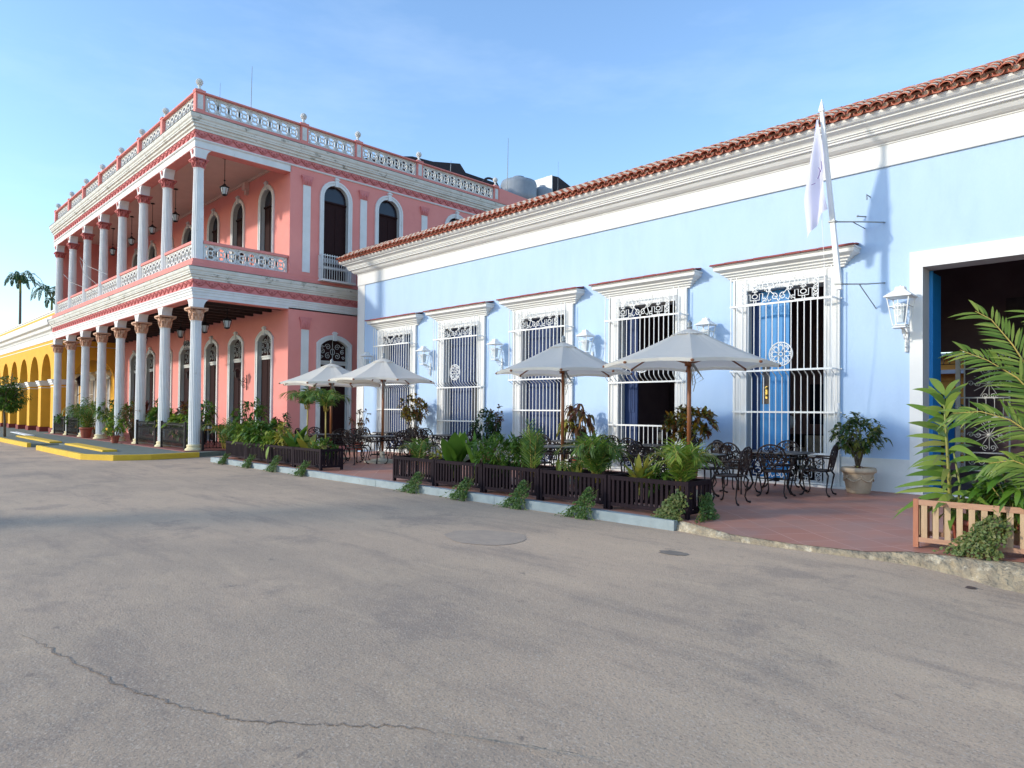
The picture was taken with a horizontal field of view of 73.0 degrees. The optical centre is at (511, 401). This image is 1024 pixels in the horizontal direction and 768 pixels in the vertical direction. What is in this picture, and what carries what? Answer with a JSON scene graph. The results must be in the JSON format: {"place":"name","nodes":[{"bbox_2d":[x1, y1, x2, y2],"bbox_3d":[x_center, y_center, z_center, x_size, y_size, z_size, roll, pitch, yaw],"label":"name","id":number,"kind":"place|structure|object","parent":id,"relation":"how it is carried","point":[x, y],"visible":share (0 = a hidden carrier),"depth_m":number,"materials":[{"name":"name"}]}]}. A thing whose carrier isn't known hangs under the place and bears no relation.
{"place":"outdoors","nodes":[
{"label":"outdoors","id":0,"kind":"place"},
{"bbox_2d":[0,309,115,432],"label":"ochre building","id":1,"kind":"structure","parent":0,"point":[26,354],"depth_m":42.17,"materials":[{"name":"paint"}]},
{"bbox_2d":[0,427,225,456],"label":"pavement","id":2,"kind":"structure","parent":0,"point":[124,449],"depth_m":25.71,"materials":[{"name":"grey concrete"}]},
{"bbox_2d":[0,374,32,436],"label":"street tree","id":3,"kind":"object","parent":2,"relation":"on","point":[10,396],"visible":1,"depth_m":32.47,"materials":[{"name":"green plant"}]},
{"bbox_2d":[16,435,116,451],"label":"kerb","id":4,"kind":"structure","parent":2,"relation":"on","point":[92,447],"depth_m":25.17,"materials":[{"name":"yellow paint"}]},
{"bbox_2d":[110,435,119,442],"bbox_3d":[-15.587,1.491,27.159,0.365,0.300,0.365,0,-1,29],"label":"flower pot","id":5,"kind":"object","parent":2,"relation":"on","point":[114,439],"visible":0.99,"depth_m":27.05,"materials":[{"name":"ceramic"}]},
{"bbox_2d":[100,416,128,435],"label":"green shrub","id":6,"kind":"object","parent":5,"relation":"in","point":[110,424],"visible":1,"depth_m":27.09,"materials":[{"name":"green plant"}]},
{"bbox_2d":[229,397,270,429],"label":"green shrub","id":7,"kind":"object","parent":2,"relation":"on","point":[256,412],"visible":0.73,"depth_m":23.64,"materials":[{"name":"green plant"}]},
{"bbox_3d":[-9.222,1.508,23.039,0.365,0.300,0.365,0,-1,13],"label":"flower pot","id":8,"kind":"object","parent":2,"relation":"on","visible":0},
{"bbox_2d":[199,417,243,448],"bbox_3d":[-9.579,1.045,22.867,1.380,1.060,1.309,0,-1,18],"label":"potted palm","id":9,"kind":"object","parent":8,"relation":"in","point":[223,439],"visible":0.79,"depth_m":22.82,"materials":[{"name":"green plant"}]},
{"bbox_2d":[44,432,225,451],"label":"porch floor","id":10,"kind":"structure","parent":0,"point":[179,448],"depth_m":26.84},
{"bbox_2d":[79,427,92,437],"bbox_3d":[-19.578,1.434,31.790,0.584,0.480,0.584,1,-1,-28],"label":"flower pot","id":11,"kind":"object","parent":10,"relation":"on","point":[85,432],"visible":0.99,"depth_m":31.61,"materials":[{"name":"ceramic"}]},
{"bbox_2d":[62,397,106,428],"bbox_3d":[-19.385,0.712,31.651,1.993,1.811,2.335,0,-1,4],"label":"potted palm","id":12,"kind":"object","parent":11,"relation":"in","point":[86,412],"visible":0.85,"depth_m":31.60,"materials":[{"name":"green plant"}]},
{"bbox_2d":[136,420,156,444],"bbox_3d":[-13.741,1.170,25.960,0.070,0.940,2.170,1,-1,-45],"label":"iron railing","id":13,"kind":"object","parent":10,"relation":"on","point":[144,435],"visible":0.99,"depth_m":25.97,"materials":[{"name":"black metal"}]},
{"bbox_2d":[160,421,186,449],"bbox_3d":[-11.708,1.157,23.892,0.070,0.940,2.370,1,-1,-45],"label":"iron railing","id":14,"kind":"object","parent":10,"relation":"on","point":[168,428],"visible":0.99,"depth_m":23.79,"materials":[{"name":"black metal"}]},
{"bbox_2d":[201,422,264,450],"bbox_3d":[-9.302,1.177,23.663,2.525,0.940,0.073,1,-1,-42],"label":"iron railing","id":15,"kind":"object","parent":10,"relation":"on","point":[202,437],"visible":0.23,"depth_m":22.91,"materials":[{"name":"black metal"}]},
{"bbox_2d":[0,442,1023,767],"bbox_3d":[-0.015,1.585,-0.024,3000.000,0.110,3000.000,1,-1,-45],"label":"street","id":16,"kind":"structure","parent":0,"point":[192,586],"depth_m":4.72,"materials":[{"name":"grey asphalt"}]},
{"bbox_2d":[4,270,42,324],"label":"royal palm","id":17,"kind":"object","parent":16,"relation":"on","point":[18,279],"visible":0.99,"depth_m":78.45,"materials":[{"name":"green plant"}]},
{"bbox_2d":[30,282,54,310],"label":"royal palm","id":18,"kind":"object","parent":16,"relation":"on","point":[46,288],"visible":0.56,"depth_m":80.41,"materials":[{"name":"green plant"}]},
{"bbox_2d":[0,437,198,460],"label":"kerb","id":19,"kind":"structure","parent":16,"relation":"on","point":[76,455],"depth_m":21.05,"materials":[{"name":"yellow paint"}]},
{"bbox_2d":[21,634,437,732],"bbox_3d":[-1.895,1.567,3.817,3.252,0.001,0.348,0,-1,25],"label":"street crack","id":20,"kind":"object","parent":16,"relation":"on","point":[111,682],"visible":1,"depth_m":3.48,"materials":[{"name":"grey asphalt"}]},
{"bbox_2d":[48,78,526,450],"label":"pink building","id":21,"kind":"structure","parent":16,"relation":"on","point":[291,217],"depth_m":26.86,"materials":[{"name":"paint"}]},
{"bbox_2d":[146,347,155,434],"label":"window","id":22,"kind":"structure","parent":21,"relation":"in","point":[153,357],"depth_m":36.05,"materials":[{"name":"white wood"}]},
{"bbox_2d":[178,341,189,420],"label":"window","id":23,"kind":"structure","parent":21,"relation":"in","point":[186,365],"depth_m":32.68,"materials":[{"name":"white wood"}]},
{"bbox_2d":[203,336,218,440],"bbox_3d":[-13.043,-0.568,30.094,0.290,4.535,1.470,1,-1,-45],"label":"window","id":24,"kind":"structure","parent":21,"relation":"in","point":[214,351],"depth_m":30.27,"materials":[{"name":"white wood"}]},
{"bbox_2d":[206,208,219,257],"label":"window","id":25,"kind":"structure","parent":21,"relation":"in","point":[216,227],"depth_m":30.34,"materials":[{"name":"white wood"}]},
{"bbox_2d":[226,331,243,439],"bbox_3d":[-11.255,-0.579,28.276,0.290,4.535,1.470,1,-1,-45],"label":"window","id":26,"kind":"structure","parent":21,"relation":"in","point":[238,360],"depth_m":28.50,"materials":[{"name":"white wood"}]},
{"bbox_2d":[230,196,244,263],"bbox_3d":[-11.198,-6.523,28.367,0.290,3.765,1.308,1,-1,-45],"label":"window","id":27,"kind":"structure","parent":21,"relation":"in","point":[240,220],"depth_m":28.56,"materials":[{"name":"white paint"}]},
{"bbox_2d":[254,326,273,428],"bbox_3d":[-9.432,-0.590,26.422,0.290,4.535,1.470,1,-1,-45],"label":"window","id":28,"kind":"structure","parent":21,"relation":"in","point":[268,341],"depth_m":26.58,"materials":[{"name":"white wood"}]},
{"bbox_2d":[257,181,274,267],"bbox_3d":[-9.375,-6.534,26.513,0.290,3.765,1.308,1,-1,-45],"label":"window","id":29,"kind":"structure","parent":21,"relation":"in","point":[269,207],"depth_m":26.67,"materials":[{"name":"white paint"}]},
{"bbox_2d":[315,332,351,445],"bbox_3d":[-6.824,-0.485,26.384,1.500,4.313,0.290,1,-1,-45],"label":"window","id":30,"kind":"structure","parent":21,"relation":"in","point":[328,348],"depth_m":26.53,"materials":[{"name":"white wood"}]},
{"bbox_2d":[318,178,355,285],"bbox_3d":[-6.677,-6.504,26.418,1.525,4.033,0.500,1,-1,-45],"label":"window","id":31,"kind":"structure","parent":21,"relation":"in","point":[332,215],"depth_m":26.50,"materials":[{"name":"white wood"}]},
{"bbox_2d":[374,193,402,244],"bbox_3d":[-5.048,-6.471,28.166,1.340,4.013,0.290,1,-1,-45],"label":"window","id":32,"kind":"structure","parent":21,"relation":"in","point":[386,218],"depth_m":28.24,"materials":[{"name":"white wood"}]},
{"bbox_2d":[365,156,493,196],"bbox_3d":[-5.682,-10.882,37.225,8.700,3.460,5.041,1,-1,-45],"label":"rooftop canopy","id":33,"kind":"object","parent":21,"relation":"on","point":[457,168],"visible":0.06,"depth_m":36.09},
{"bbox_2d":[500,175,536,198],"bbox_3d":[0.357,-10.739,38.282,2.040,3.322,2.040,1,-1,-45],"label":"water tank","id":34,"kind":"object","parent":21,"relation":"on","point":[523,186],"visible":0.48,"depth_m":37.40,"materials":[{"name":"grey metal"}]},
{"bbox_2d":[394,471,424,493],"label":"creeper","id":35,"kind":"object","parent":16,"relation":"on","point":[412,482],"visible":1,"depth_m":12.92,"materials":[{"name":"green plant"}]},
{"bbox_2d":[211,457,677,530],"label":"kerb","id":36,"kind":"structure","parent":16,"relation":"on","point":[626,518],"depth_m":11.56,"materials":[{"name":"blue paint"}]},
{"bbox_2d":[648,489,692,521],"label":"creeper","id":37,"kind":"object","parent":36,"relation":"on","point":[672,510],"visible":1,"depth_m":9.16,"materials":[{"name":"green plant"}]},
{"bbox_2d":[439,476,473,500],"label":"creeper","id":38,"kind":"object","parent":16,"relation":"on","point":[464,488],"visible":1,"depth_m":11.91,"materials":[{"name":"green plant"}]},
{"bbox_2d":[444,530,525,544],"bbox_3d":[-0.344,1.653,8.424,1.059,0.001,0.914,0,-1,20],"label":"street patch","id":39,"kind":"object","parent":16,"relation":"on","point":[483,537],"visible":1,"depth_m":8.40,"materials":[{"name":"grey asphalt"}]},
{"bbox_2d":[493,480,531,509],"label":"creeper","id":40,"kind":"object","parent":16,"relation":"on","point":[520,488],"visible":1,"depth_m":10.95,"materials":[{"name":"green plant"}]},
{"bbox_2d":[555,487,596,519],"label":"creeper","id":41,"kind":"object","parent":16,"relation":"on","point":[582,513],"visible":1,"depth_m":9.99,"materials":[{"name":"green plant"}]},
{"bbox_2d":[336,52,1023,497],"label":"blue house","id":42,"kind":"structure","parent":16,"relation":"on","point":[626,262],"depth_m":15.28,"materials":[{"name":"paint"}]},
{"bbox_2d":[365,312,423,452],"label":"window","id":43,"kind":"structure","parent":42,"relation":"in","point":[402,351],"depth_m":23.74,"materials":[{"name":"white paint"}]},
{"bbox_2d":[423,301,494,455],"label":"window","id":44,"kind":"structure","parent":42,"relation":"in","point":[467,345],"depth_m":21.33,"materials":[{"name":"white paint"}]},
{"bbox_2d":[496,286,584,465],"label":"window","id":45,"kind":"structure","parent":42,"relation":"in","point":[543,392],"depth_m":18.94,"materials":[{"name":"white paint"}]},
{"bbox_2d":[588,268,702,471],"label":"window","id":46,"kind":"structure","parent":42,"relation":"in","point":[673,286],"depth_m":16.62,"materials":[{"name":"white paint"}]},
{"bbox_2d":[709,242,860,489],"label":"window","id":47,"kind":"structure","parent":42,"relation":"in","point":[770,411],"depth_m":14.23,"materials":[{"name":"white paint"}]},
{"bbox_2d":[790,384,823,473],"bbox_3d":[7.969,0.664,16.772,0.560,2.200,2.410,1,-1,-45],"label":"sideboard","id":48,"kind":"object","parent":42,"relation":"in","point":[817,408],"visible":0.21,"depth_m":17.36,"materials":[{"name":"brown wood"}]},
{"bbox_2d":[794,435,822,473],"bbox_3d":[6.968,1.213,15.672,0.750,0.850,0.850,1,-1,-45],"label":"armchair","id":49,"kind":"object","parent":42,"relation":"on","point":[810,448],"visible":0.27,"depth_m":15.85,"materials":[{"name":"black metal"}]},
{"bbox_2d":[818,99,885,435],"bbox_3d":[6.170,-2.399,12.707,1.441,6.074,0.483,1,-1,-10],"label":"flagpole","id":50,"kind":"object","parent":42,"relation":"attached to","point":[838,283],"visible":0.94,"depth_m":12.47,"materials":[{"name":"white metal"}]},
{"bbox_2d":[804,120,827,237],"bbox_3d":[5.495,-4.029,12.542,0.239,2.073,0.430,1,-1,-27],"label":"flag","id":51,"kind":"object","parent":50,"relation":"hanging from","point":[815,205],"visible":1,"depth_m":12.52,"materials":[{"name":"fabric"}]},
{"bbox_2d":[883,285,918,351],"bbox_3d":[6.928,-1.474,12.291,0.585,1.167,0.448,1,-1,-45],"label":"wall lantern","id":52,"kind":"object","parent":42,"relation":"attached to","point":[897,294],"depth_m":12.20,"materials":[{"name":"white metal"}]},
{"bbox_2d":[929,271,940,492],"bbox_3d":[7.806,-0.339,12.754,0.640,4.040,0.080,1,-1,-45],"label":"door","id":53,"kind":"structure","parent":42,"relation":"in","point":[934,279],"depth_m":12.66,"materials":[{"name":"blue paint"}]},
{"bbox_2d":[676,521,1023,592],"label":"kerb","id":54,"kind":"structure","parent":16,"relation":"on","point":[1005,575],"depth_m":7.07,"materials":[{"name":"stone"}]},
{"bbox_2d":[0,0,1023,352],"label":"sky","id":55,"kind":"structure","parent":0,"point":[576,92],"materials":[{"name":"blue"}]},
{"bbox_2d":[535,175,570,191],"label":"roof shed","id":56,"kind":"structure","parent":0,"point":[553,183],"depth_m":39.37,"materials":[{"name":"white paint"}]},
{"bbox_2d":[218,451,1023,561],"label":"terrace","id":57,"kind":"structure","parent":0,"point":[841,519],"depth_m":9.79,"materials":[{"name":"tile"}]},
{"bbox_2d":[226,441,246,460],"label":"planter box","id":58,"kind":"object","parent":57,"relation":"on","point":[238,450],"visible":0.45,"depth_m":19.32,"materials":[{"name":"black wood"}]},
{"bbox_2d":[246,443,277,463],"bbox_3d":[-6.562,1.374,18.569,0.603,0.500,1.325,1,-1,-45],"label":"planter box","id":59,"kind":"object","parent":57,"relation":"on","point":[258,452],"visible":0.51,"depth_m":18.35,"materials":[{"name":"black wood"}]},
{"bbox_2d":[239,419,281,447],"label":"green shrub","id":60,"kind":"object","parent":59,"relation":"in","point":[257,427],"visible":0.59,"depth_m":18.53,"materials":[{"name":"green plant"}]},
{"bbox_2d":[268,444,296,466],"bbox_3d":[-5.616,1.368,17.607,0.603,0.500,1.325,1,-1,-45],"label":"planter box","id":61,"kind":"object","parent":57,"relation":"on","point":[285,453],"visible":0.52,"depth_m":17.34,"materials":[{"name":"black wood"}]},
{"bbox_2d":[279,384,318,434],"bbox_3d":[-5.717,0.398,19.036,1.276,1.844,1.447,1,-1,-45],"label":"potted palm","id":62,"kind":"object","parent":57,"relation":"on","point":[302,395],"visible":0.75,"depth_m":18.98,"materials":[{"name":"green plant"}]},
{"bbox_2d":[293,447,342,470],"bbox_3d":[-4.669,1.363,16.644,0.603,0.500,1.325,1,-1,-45],"label":"planter box","id":63,"kind":"object","parent":57,"relation":"on","point":[301,455],"visible":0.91,"depth_m":16.32,"materials":[{"name":"black wood"}]},
{"bbox_2d":[303,389,351,441],"bbox_3d":[-4.837,0.512,18.158,1.107,1.704,1.449,0,-1,10],"label":"tree","id":64,"kind":"object","parent":57,"relation":"on","point":[321,395],"visible":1,"depth_m":18.14,"materials":[{"name":"green plant"}]},
{"bbox_2d":[279,359,380,458],"bbox_3d":[-5.206,0.215,19.913,2.786,2.886,2.777,0,-1,33],"label":"parasol","id":65,"kind":"object","parent":57,"relation":"on","point":[321,376],"visible":0.76,"depth_m":19.42,"materials":[{"name":"fabric"}]},
{"bbox_2d":[342,430,368,464],"bbox_3d":[-4.096,1.190,18.050,0.581,0.911,0.559,0,-1,40],"label":"garden chair","id":66,"kind":"object","parent":57,"relation":"on","point":[348,439],"visible":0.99,"depth_m":17.91,"materials":[{"name":"brown metal"}]},
{"bbox_2d":[359,435,397,463],"bbox_3d":[-3.600,1.294,18.681,0.948,0.731,0.948,0,-1,40],"label":"garden table","id":67,"kind":"object","parent":57,"relation":"on","point":[376,439],"visible":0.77,"depth_m":18.55,"materials":[{"name":"brown metal"}]},
{"bbox_2d":[328,353,434,463],"bbox_3d":[-3.484,0.176,18.662,2.711,2.958,2.702,0,-1,43],"label":"parasol","id":68,"kind":"object","parent":57,"relation":"on","point":[383,371],"visible":0.89,"depth_m":18.19,"materials":[{"name":"fabric"}]},
{"bbox_2d":[384,430,410,463],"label":"garden chair","id":69,"kind":"object","parent":57,"relation":"on","point":[401,445],"visible":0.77,"depth_m":17.98,"materials":[{"name":"brown metal"}]},
{"bbox_2d":[393,455,456,485],"bbox_3d":[-1.718,1.344,13.642,0.603,0.500,1.325,1,-1,-45],"label":"planter box","id":70,"kind":"object","parent":57,"relation":"on","point":[404,464],"visible":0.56,"depth_m":13.50,"materials":[{"name":"black wood"}]},
{"bbox_2d":[395,438,439,458],"bbox_3d":[-1.849,0.995,13.851,0.959,0.549,0.767,0,-1,9],"label":"potted palm","id":71,"kind":"object","parent":70,"relation":"in","point":[415,448],"visible":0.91,"depth_m":13.74,"materials":[{"name":"green plant"}]},
{"bbox_2d":[434,459,502,491],"bbox_3d":[-0.771,1.338,12.679,0.603,0.500,1.325,1,-1,-45],"label":"planter box","id":72,"kind":"object","parent":57,"relation":"on","point":[439,473],"visible":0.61,"depth_m":12.56,"materials":[{"name":"black wood"}]},
{"bbox_2d":[441,431,475,477],"bbox_3d":[-1.010,0.996,12.969,0.951,0.890,0.966,0,-1,16],"label":"bird nest plant","id":73,"kind":"object","parent":72,"relation":"in","point":[453,448],"visible":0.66,"depth_m":12.80,"materials":[{"name":"green plant"}]},
{"bbox_2d":[483,463,561,499],"bbox_3d":[0.175,1.333,11.717,0.603,0.500,1.325,1,-1,-45],"label":"planter box","id":74,"kind":"object","parent":57,"relation":"on","point":[507,481],"visible":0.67,"depth_m":11.59,"materials":[{"name":"black wood"}]},
{"bbox_2d":[470,431,524,477],"bbox_3d":[-0.172,0.946,12.078,0.947,0.859,1.324,2,-2,-66],"label":"feathery shrub","id":75,"kind":"object","parent":74,"relation":"in","point":[487,450],"visible":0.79,"depth_m":12.01,"materials":[{"name":"green plant"}]},
{"bbox_2d":[519,417,548,472],"bbox_3d":[0.359,0.755,11.530,0.518,0.993,0.520,1,-1,-15],"label":"feathery shrub","id":76,"kind":"object","parent":74,"relation":"in","point":[533,447],"visible":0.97,"depth_m":11.49,"materials":[{"name":"green plant"}]},
{"bbox_2d":[495,335,631,466],"bbox_3d":[1.023,0.146,13.935,2.560,2.958,2.552,0,-1,28],"label":"parasol","id":77,"kind":"object","parent":57,"relation":"on","point":[563,360],"visible":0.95,"depth_m":13.58,"materials":[{"name":"fabric"}]},
{"bbox_2d":[540,467,629,508],"bbox_3d":[1.122,1.327,10.754,0.603,0.500,1.325,1,-1,-45],"label":"planter box","id":78,"kind":"object","parent":57,"relation":"on","point":[569,486],"visible":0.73,"depth_m":10.66,"materials":[{"name":"black wood"}]},
{"bbox_2d":[553,430,633,482],"bbox_3d":[1.289,0.829,10.627,1.328,0.839,1.077,1,-1,-45],"label":"potted palm","id":79,"kind":"object","parent":78,"relation":"in","point":[597,460],"visible":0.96,"depth_m":10.46,"materials":[{"name":"green plant"}]},
{"bbox_2d":[628,441,662,470],"bbox_3d":[2.409,1.163,12.287,0.581,0.911,0.559,1,-1,-45],"label":"garden chair","id":80,"kind":"object","parent":57,"relation":"on","point":[637,450],"visible":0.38,"depth_m":12.43,"materials":[{"name":"brown metal"}]},
{"bbox_2d":[607,473,710,519],"bbox_3d":[2.068,1.321,9.792,0.603,0.500,1.325,1,-1,-45],"label":"planter box","id":81,"kind":"object","parent":57,"relation":"on","point":[626,490],"visible":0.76,"depth_m":9.63,"materials":[{"name":"black wood"}]},
{"bbox_2d":[622,454,660,495],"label":"striped leaf plant","id":82,"kind":"object","parent":81,"relation":"in","point":[639,470],"visible":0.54,"depth_m":9.95,"materials":[{"name":"green plant"}]},
{"bbox_2d":[637,465,673,497],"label":"green shrub","id":83,"kind":"object","parent":81,"relation":"in","point":[664,475],"visible":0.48,"depth_m":9.84,"materials":[{"name":"green plant"}]},
{"bbox_2d":[647,437,723,491],"bbox_3d":[2.338,0.866,9.525,1.064,0.752,1.032,1,-1,1],"label":"potted palm","id":84,"kind":"object","parent":81,"relation":"in","point":[684,463],"visible":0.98,"depth_m":9.40,"materials":[{"name":"green plant"}]},
{"bbox_2d":[602,320,780,499],"bbox_3d":[2.998,0.116,11.713,2.730,2.987,2.721,0,-1,35],"label":"parasol","id":85,"kind":"object","parent":57,"relation":"on","point":[689,350],"visible":0.92,"depth_m":11.40,"materials":[{"name":"fabric"}]},
{"bbox_2d":[695,492,720,523],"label":"creeper","id":86,"kind":"object","parent":57,"relation":"on","point":[709,508],"visible":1,"depth_m":9.21,"materials":[{"name":"green plant"}]},
{"bbox_2d":[698,441,727,492],"bbox_3d":[3.510,1.175,12.346,0.559,0.911,0.581,1,-1,-39],"label":"garden chair","id":87,"kind":"object","parent":57,"relation":"on","point":[719,452],"visible":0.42,"depth_m":12.38,"materials":[{"name":"brown metal"}]},
{"bbox_2d":[711,446,752,505],"bbox_3d":[3.455,1.152,10.898,0.559,0.911,0.581,0,-1,40],"label":"garden chair","id":88,"kind":"object","parent":57,"relation":"on","point":[746,462],"visible":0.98,"depth_m":10.80,"materials":[{"name":"brown metal"}]},
{"bbox_2d":[719,442,759,494],"bbox_3d":[4.060,1.180,12.381,0.559,0.911,0.580,1,-1,-30],"label":"garden chair","id":89,"kind":"object","parent":57,"relation":"on","point":[734,456],"visible":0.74,"depth_m":12.27,"materials":[{"name":"brown metal"}]},
{"bbox_2d":[756,444,795,498],"bbox_3d":[4.507,1.176,11.825,0.581,0.911,0.559,0,-1,39],"label":"garden chair","id":90,"kind":"object","parent":57,"relation":"on","point":[773,470],"visible":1,"depth_m":11.68,"materials":[{"name":"brown metal"}]},
{"bbox_2d":[738,450,814,494],"bbox_3d":[4.820,1.281,12.613,1.096,0.731,0.928,0,-1,43],"label":"garden table","id":91,"kind":"object","parent":57,"relation":"on","point":[795,453],"visible":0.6,"depth_m":12.56,"materials":[{"name":"brown metal"}]},
{"bbox_2d":[765,440,799,488],"bbox_3d":[5.192,1.205,13.302,0.559,0.911,0.581,1,-1,-45],"label":"garden chair","id":92,"kind":"object","parent":57,"relation":"on","point":[787,447],"visible":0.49,"depth_m":13.37,"materials":[{"name":"brown metal"}]},
{"bbox_2d":[799,444,838,496],"bbox_3d":[5.375,1.188,12.084,0.559,0.911,0.581,0,-1,37],"label":"garden chair","id":93,"kind":"object","parent":57,"relation":"on","point":[832,458],"visible":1,"depth_m":12.02,"materials":[{"name":"brown metal"}]},
{"bbox_2d":[840,466,876,493],"bbox_3d":[6.246,1.422,12.472,0.599,0.460,0.599,1,-1,-45],"label":"flower pot","id":94,"kind":"object","parent":57,"relation":"on","point":[858,480],"visible":1,"depth_m":12.28,"materials":[{"name":"stone"}]},
{"bbox_2d":[828,411,892,466],"bbox_3d":[6.263,0.705,12.469,0.940,1.043,1.048,1,-1,-45],"label":"ficus shrub","id":95,"kind":"object","parent":94,"relation":"in","point":[859,446],"visible":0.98,"depth_m":12.37,"materials":[{"name":"green plant"}]},
{"bbox_2d":[913,498,1023,553],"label":"planter box","id":96,"kind":"object","parent":57,"relation":"on","point":[922,532],"visible":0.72,"depth_m":7.27,"materials":[{"name":"brown wood"}]},
{"bbox_2d":[952,517,980,539],"bbox_3d":[4.837,1.399,7.342,0.365,0.300,0.365,0,-1,4],"label":"flower pot","id":97,"kind":"object","parent":96,"relation":"in","point":[966,525],"visible":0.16,"depth_m":7.28,"materials":[{"name":"ceramic"}]},
{"bbox_2d":[893,378,995,530],"bbox_3d":[4.728,0.575,7.467,1.023,1.678,0.978,1,-1,3],"label":"corn plant","id":98,"kind":"object","parent":97,"relation":"in","point":[932,469],"visible":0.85,"depth_m":7.47,"materials":[{"name":"green plant"}]},
{"bbox_2d":[936,300,1023,488],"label":"areca palm","id":99,"kind":"object","parent":96,"relation":"in","point":[996,466],"visible":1,"depth_m":6.92,"materials":[{"name":"green plant"}]},
{"bbox_2d":[932,514,1014,560],"bbox_3d":[4.668,1.353,7.006,0.317,0.453,0.680,1,-1,-45],"label":"creeper","id":100,"kind":"object","parent":57,"relation":"on","point":[975,545],"visible":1,"depth_m":6.92,"materials":[{"name":"green plant"}]},
{"bbox_3d":[-3.150,1.549,21.997,0.365,0.300,0.365,1,-1,-12],"label":"flower pot","id":101,"kind":"object","parent":57,"relation":"on","visible":0},
{"bbox_2d":[397,393,428,443],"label":"croton shrub","id":102,"kind":"object","parent":101,"relation":"in","point":[416,412],"visible":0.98,"depth_m":21.87,"materials":[{"name":"green plant"}]},
{"bbox_3d":[3.825,1.504,14.761,0.365,0.300,0.365,1,-1,-4],"label":"flower pot","id":103,"kind":"object","parent":57,"relation":"on","visible":0},
{"bbox_2d":[659,404,719,444],"bbox_3d":[3.791,0.742,14.762,0.976,1.374,1.396,1,-1,-25],"label":"croton shrub","id":104,"kind":"object","parent":103,"relation":"in","point":[672,422],"visible":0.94,"depth_m":14.62,"materials":[{"name":"green plant"}]},
{"bbox_3d":[1.617,1.519,17.077,0.365,0.300,0.365,1,-1,-36],"label":"flower pot","id":105,"kind":"object","parent":57,"relation":"on","visible":0},
{"bbox_2d":[564,403,595,456],"bbox_3d":[1.644,0.744,17.076,0.919,1.397,0.740,0,-1,34],"label":"croton shrub","id":106,"kind":"object","parent":105,"relation":"in","point":[580,417],"visible":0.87,"depth_m":16.99,"materials":[{"name":"brown plant"}]},
{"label":"flower pot","id":107,"kind":"object","parent":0,"visible":0},
{"bbox_2d":[469,407,501,447],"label":"green shrub","id":108,"kind":"object","parent":107,"relation":"in","point":[489,426],"visible":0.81,"depth_m":19.24,"materials":[{"name":"green plant"}]},
{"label":"flower pot","id":109,"kind":"object","parent":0,"visible":0},
{"bbox_2d":[960,458,1023,532],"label":"broad leaf shrub","id":110,"kind":"object","parent":109,"relation":"in","point":[985,485],"visible":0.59,"depth_m":7.03,"materials":[{"name":"green plant"}]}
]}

